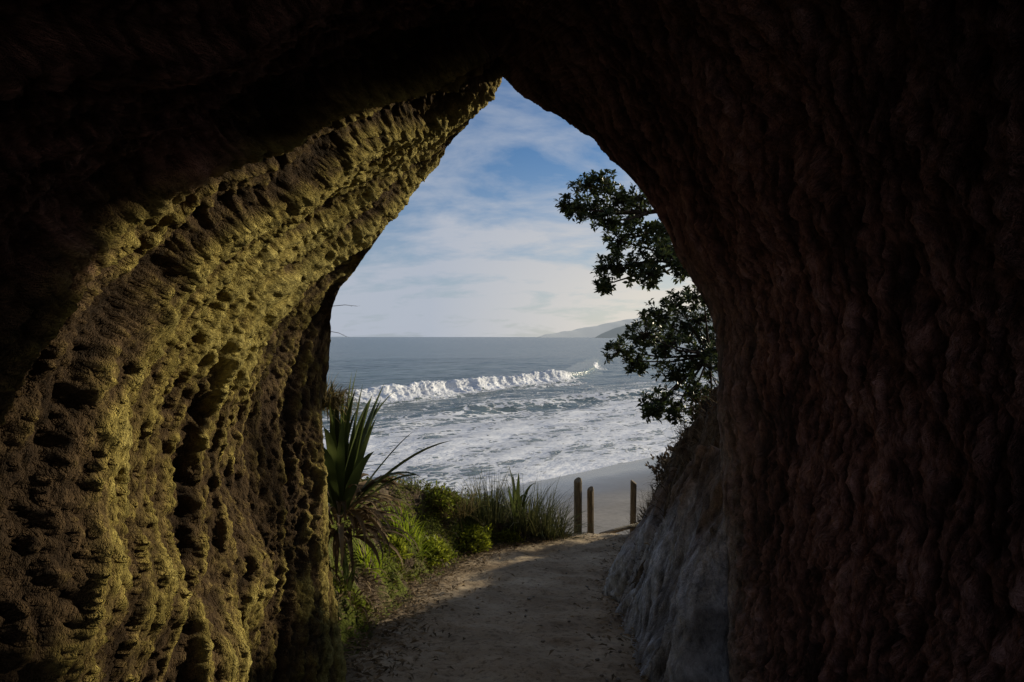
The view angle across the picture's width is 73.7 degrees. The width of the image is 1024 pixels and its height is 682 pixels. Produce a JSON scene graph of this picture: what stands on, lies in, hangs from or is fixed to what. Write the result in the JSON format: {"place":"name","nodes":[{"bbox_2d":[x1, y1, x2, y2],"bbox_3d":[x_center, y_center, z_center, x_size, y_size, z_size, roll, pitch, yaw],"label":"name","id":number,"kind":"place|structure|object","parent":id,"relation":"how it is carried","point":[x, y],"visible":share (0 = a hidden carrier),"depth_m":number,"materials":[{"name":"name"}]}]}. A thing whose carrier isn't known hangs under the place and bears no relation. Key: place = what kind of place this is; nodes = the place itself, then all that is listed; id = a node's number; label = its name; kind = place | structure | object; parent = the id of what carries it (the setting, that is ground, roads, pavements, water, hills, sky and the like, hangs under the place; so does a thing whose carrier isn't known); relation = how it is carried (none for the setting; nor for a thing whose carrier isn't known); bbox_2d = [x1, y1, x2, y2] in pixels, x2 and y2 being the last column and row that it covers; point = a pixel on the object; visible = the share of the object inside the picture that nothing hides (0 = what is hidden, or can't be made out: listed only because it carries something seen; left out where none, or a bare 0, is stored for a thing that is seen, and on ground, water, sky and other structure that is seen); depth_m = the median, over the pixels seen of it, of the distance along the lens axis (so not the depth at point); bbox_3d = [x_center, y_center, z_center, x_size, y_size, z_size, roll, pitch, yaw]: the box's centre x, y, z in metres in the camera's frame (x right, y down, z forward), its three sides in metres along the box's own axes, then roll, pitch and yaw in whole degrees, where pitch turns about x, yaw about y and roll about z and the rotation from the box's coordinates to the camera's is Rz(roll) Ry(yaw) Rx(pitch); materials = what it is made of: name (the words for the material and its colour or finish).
{"place":"outdoors","nodes":[
{"label":"outdoors","id":0,"kind":"place"},
{"bbox_2d":[343,533,644,681],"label":"path","id":1,"kind":"structure","parent":0,"point":[491,630],"depth_m":4.35,"materials":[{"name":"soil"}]},
{"bbox_2d":[329,465,682,681],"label":"leaf litter","id":2,"kind":"object","parent":1,"relation":"on","point":[363,643],"visible":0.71,"depth_m":4.42,"materials":[{"name":"brown plant"}]},
{"bbox_2d":[600,523,637,533],"bbox_3d":[1.353,2.325,8.440,0.664,0.086,0.060,0,0,-32],"label":"step edge","id":3,"kind":"object","parent":1,"relation":"on","point":[615,530],"visible":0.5,"depth_m":8.39,"materials":[{"name":"brown wood"}]},
{"bbox_2d":[0,0,1023,681],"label":"cave rock","id":4,"kind":"object","parent":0,"point":[202,204],"visible":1,"depth_m":1.93,"materials":[{"name":"brown stone"}]},
{"bbox_2d":[330,77,700,336],"label":"sky","id":5,"kind":"structure","parent":0,"point":[482,247],"materials":[{"name":"blue"}]},
{"bbox_2d":[322,337,718,497],"bbox_3d":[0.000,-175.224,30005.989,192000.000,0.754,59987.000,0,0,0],"label":"sea","id":6,"kind":"structure","parent":0,"point":[592,423],"depth_m":44.20,"materials":[{"name":"liquid"}]},
{"bbox_2d":[322,358,606,412],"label":"breaking wave","id":7,"kind":"object","parent":6,"relation":"on","point":[423,391],"visible":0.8,"depth_m":61.98,"materials":[{"name":"liquid"}]},
{"bbox_2d":[328,387,719,659],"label":"ground","id":8,"kind":"structure","parent":0,"point":[710,420],"depth_m":4.91,"materials":[{"name":"green plant"}]},
{"bbox_2d":[321,372,364,430],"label":"dry grass tuft","id":9,"kind":"object","parent":8,"relation":"on","point":[334,400],"visible":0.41,"depth_m":4.54,"materials":[{"name":"plant"}]},
{"bbox_2d":[337,584,377,609],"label":"grass tuft","id":10,"kind":"object","parent":8,"relation":"on","point":[357,600],"visible":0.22,"depth_m":4.38,"materials":[{"name":"green plant"}]},
{"bbox_2d":[331,539,389,621],"bbox_3d":[-1.057,1.515,4.307,0.541,0.576,0.501,0,0,27],"label":"flax plant","id":11,"kind":"object","parent":8,"relation":"on","point":[348,579],"visible":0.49,"depth_m":4.32,"materials":[{"name":"green plant"}]},
{"bbox_2d":[346,523,395,583],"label":"grass tuft","id":12,"kind":"object","parent":8,"relation":"on","point":[367,559],"visible":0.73,"depth_m":4.87,"materials":[{"name":"green plant"}]},
{"bbox_2d":[323,370,451,581],"bbox_3d":[-1.176,0.848,4.582,1.097,1.336,1.088,0,0,41],"label":"flax plant","id":13,"kind":"object","parent":8,"relation":"on","point":[346,460],"visible":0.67,"depth_m":4.49,"materials":[{"name":"green plant"}]},
{"bbox_2d":[381,534,413,562],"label":"bush","id":14,"kind":"object","parent":8,"relation":"on","point":[399,544],"visible":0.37,"depth_m":5.42,"materials":[{"name":"green plant"}]},
{"bbox_2d":[382,502,440,562],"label":"grass tuft","id":15,"kind":"object","parent":8,"relation":"on","point":[407,529],"visible":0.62,"depth_m":5.92,"materials":[{"name":"green plant"}]},
{"bbox_2d":[384,472,456,539],"bbox_3d":[-0.938,1.621,6.834,0.900,0.801,0.940,0,0,0],"label":"grass tuft","id":16,"kind":"object","parent":8,"relation":"on","point":[412,482],"visible":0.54,"depth_m":6.71,"materials":[{"name":"green plant"}]},
{"bbox_2d":[422,532,455,568],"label":"bush","id":17,"kind":"object","parent":8,"relation":"on","point":[443,554],"visible":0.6,"depth_m":6.11,"materials":[{"name":"green plant"}]},
{"bbox_2d":[326,449,553,630],"bbox_3d":[-0.982,1.465,6.329,1.634,1.849,4.866,0,0,18],"label":"ground cover","id":18,"kind":"object","parent":8,"relation":"on","point":[358,602],"visible":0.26,"depth_m":5.92,"materials":[{"name":"green plant"}]},
{"bbox_2d":[420,479,464,518],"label":"bush","id":19,"kind":"object","parent":8,"relation":"on","point":[439,493],"visible":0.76,"depth_m":6.82,"materials":[{"name":"green plant"}]},
{"bbox_2d":[434,483,492,525],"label":"rush clump","id":20,"kind":"object","parent":8,"relation":"on","point":[463,505],"visible":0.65,"depth_m":6.93,"materials":[{"name":"green plant"}]},
{"bbox_2d":[456,523,494,554],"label":"bush","id":21,"kind":"object","parent":8,"relation":"on","point":[476,538],"visible":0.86,"depth_m":6.91,"materials":[{"name":"green plant"}]},
{"bbox_2d":[444,465,539,525],"bbox_3d":[-0.265,1.653,7.317,1.150,0.656,1.270,0,0,-30],"label":"rush clump","id":22,"kind":"object","parent":8,"relation":"on","point":[489,513],"visible":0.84,"depth_m":7.27,"materials":[{"name":"green plant"}]},
{"bbox_2d":[498,525,525,546],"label":"bush","id":23,"kind":"object","parent":8,"relation":"on","point":[508,536],"visible":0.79,"depth_m":7.50,"materials":[{"name":"green plant"}]},
{"bbox_2d":[497,465,538,516],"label":"flax plant","id":24,"kind":"object","parent":8,"relation":"on","point":[518,496],"visible":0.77,"depth_m":7.53,"materials":[{"name":"green plant"}]},
{"bbox_2d":[490,474,584,542],"bbox_3d":[0.191,1.916,7.686,1.430,0.809,1.356,0,0,-32],"label":"rush clump","id":25,"kind":"object","parent":8,"relation":"on","point":[521,522],"visible":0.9,"depth_m":7.57,"materials":[{"name":"green plant"}]},
{"bbox_2d":[514,490,605,542],"bbox_3d":[0.449,2.199,7.928,1.283,0.972,1.340,0,0,34],"label":"rush clump","id":26,"kind":"object","parent":8,"relation":"on","point":[557,532],"visible":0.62,"depth_m":7.81,"materials":[{"name":"green plant"}]},
{"bbox_2d":[574,477,581,533],"bbox_3d":[0.800,2.164,8.313,0.106,0.998,0.109,0,0,0],"label":"timber post","id":27,"kind":"object","parent":8,"relation":"on","point":[578,492],"visible":0.67,"depth_m":8.27,"materials":[{"name":"brown wood"}]},
{"bbox_2d":[587,486,593,532],"bbox_3d":[0.966,2.234,8.363,0.092,0.901,0.092,0,0,0],"label":"timber post","id":28,"kind":"object","parent":8,"relation":"on","point":[590,503],"visible":0.7,"depth_m":8.33,"materials":[{"name":"brown wood"}]},
{"bbox_2d":[630,480,636,530],"bbox_3d":[1.544,2.302,8.716,0.091,1.059,0.080,0,0,0],"label":"timber post","id":29,"kind":"object","parent":8,"relation":"on","point":[633,489],"visible":0.6,"depth_m":8.68,"materials":[{"name":"brown wood"}]},
{"bbox_2d":[617,486,652,546],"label":"dry grass tuft","id":30,"kind":"object","parent":8,"relation":"on","point":[637,516],"visible":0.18,"depth_m":7.53,"materials":[{"name":"plant"}]},
{"bbox_2d":[554,169,718,425],"bbox_3d":[1.824,-0.690,5.831,2.928,2.895,1.109,0,0,0],"label":"tree","id":31,"kind":"object","parent":8,"relation":"on","point":[652,274],"visible":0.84,"depth_m":5.82,"materials":[{"name":"green plant"}]},
{"bbox_2d":[613,463,665,540],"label":"dry grass tuft","id":32,"kind":"object","parent":8,"relation":"on","point":[638,512],"visible":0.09,"depth_m":6.71,"materials":[{"name":"brown plant"}]},
{"bbox_2d":[645,445,672,485],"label":"bush","id":33,"kind":"object","parent":8,"relation":"on","point":[655,468],"visible":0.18,"depth_m":8.23,"materials":[{"name":"green plant"}]},
{"bbox_2d":[603,445,730,681],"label":"rock outcrop","id":34,"kind":"object","parent":8,"relation":"on","point":[672,607],"visible":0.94,"depth_m":3.55,"materials":[{"name":"grey stone"}]},
{"bbox_2d":[617,370,718,542],"bbox_3d":[1.484,0.933,5.334,1.341,1.625,1.338,0,0,0],"label":"dry grass tuft","id":35,"kind":"object","parent":8,"relation":"on","point":[680,432],"visible":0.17,"depth_m":5.12,"materials":[{"name":"plant"}]},
{"bbox_2d":[629,377,718,585],"bbox_3d":[1.740,1.316,6.325,1.536,2.553,5.398,0,0,10],"label":"dead brush","id":36,"kind":"object","parent":8,"relation":"on","point":[670,459],"visible":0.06,"depth_m":4.87,"materials":[{"name":"brown plant"}]},
{"bbox_2d":[468,452,671,534],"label":"beach","id":37,"kind":"structure","parent":0,"point":[610,485],"depth_m":21.36,"materials":[{"name":"beige sand"}]},
{"bbox_2d":[539,307,707,336],"bbox_3d":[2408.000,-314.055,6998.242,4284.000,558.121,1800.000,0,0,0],"label":"headland","id":38,"kind":"structure","parent":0,"point":[594,331],"depth_m":6498.78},
{"bbox_2d":[594,312,712,337],"bbox_3d":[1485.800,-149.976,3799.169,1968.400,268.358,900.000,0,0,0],"label":"headland","id":39,"kind":"structure","parent":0,"point":[611,333],"depth_m":3573.15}
]}

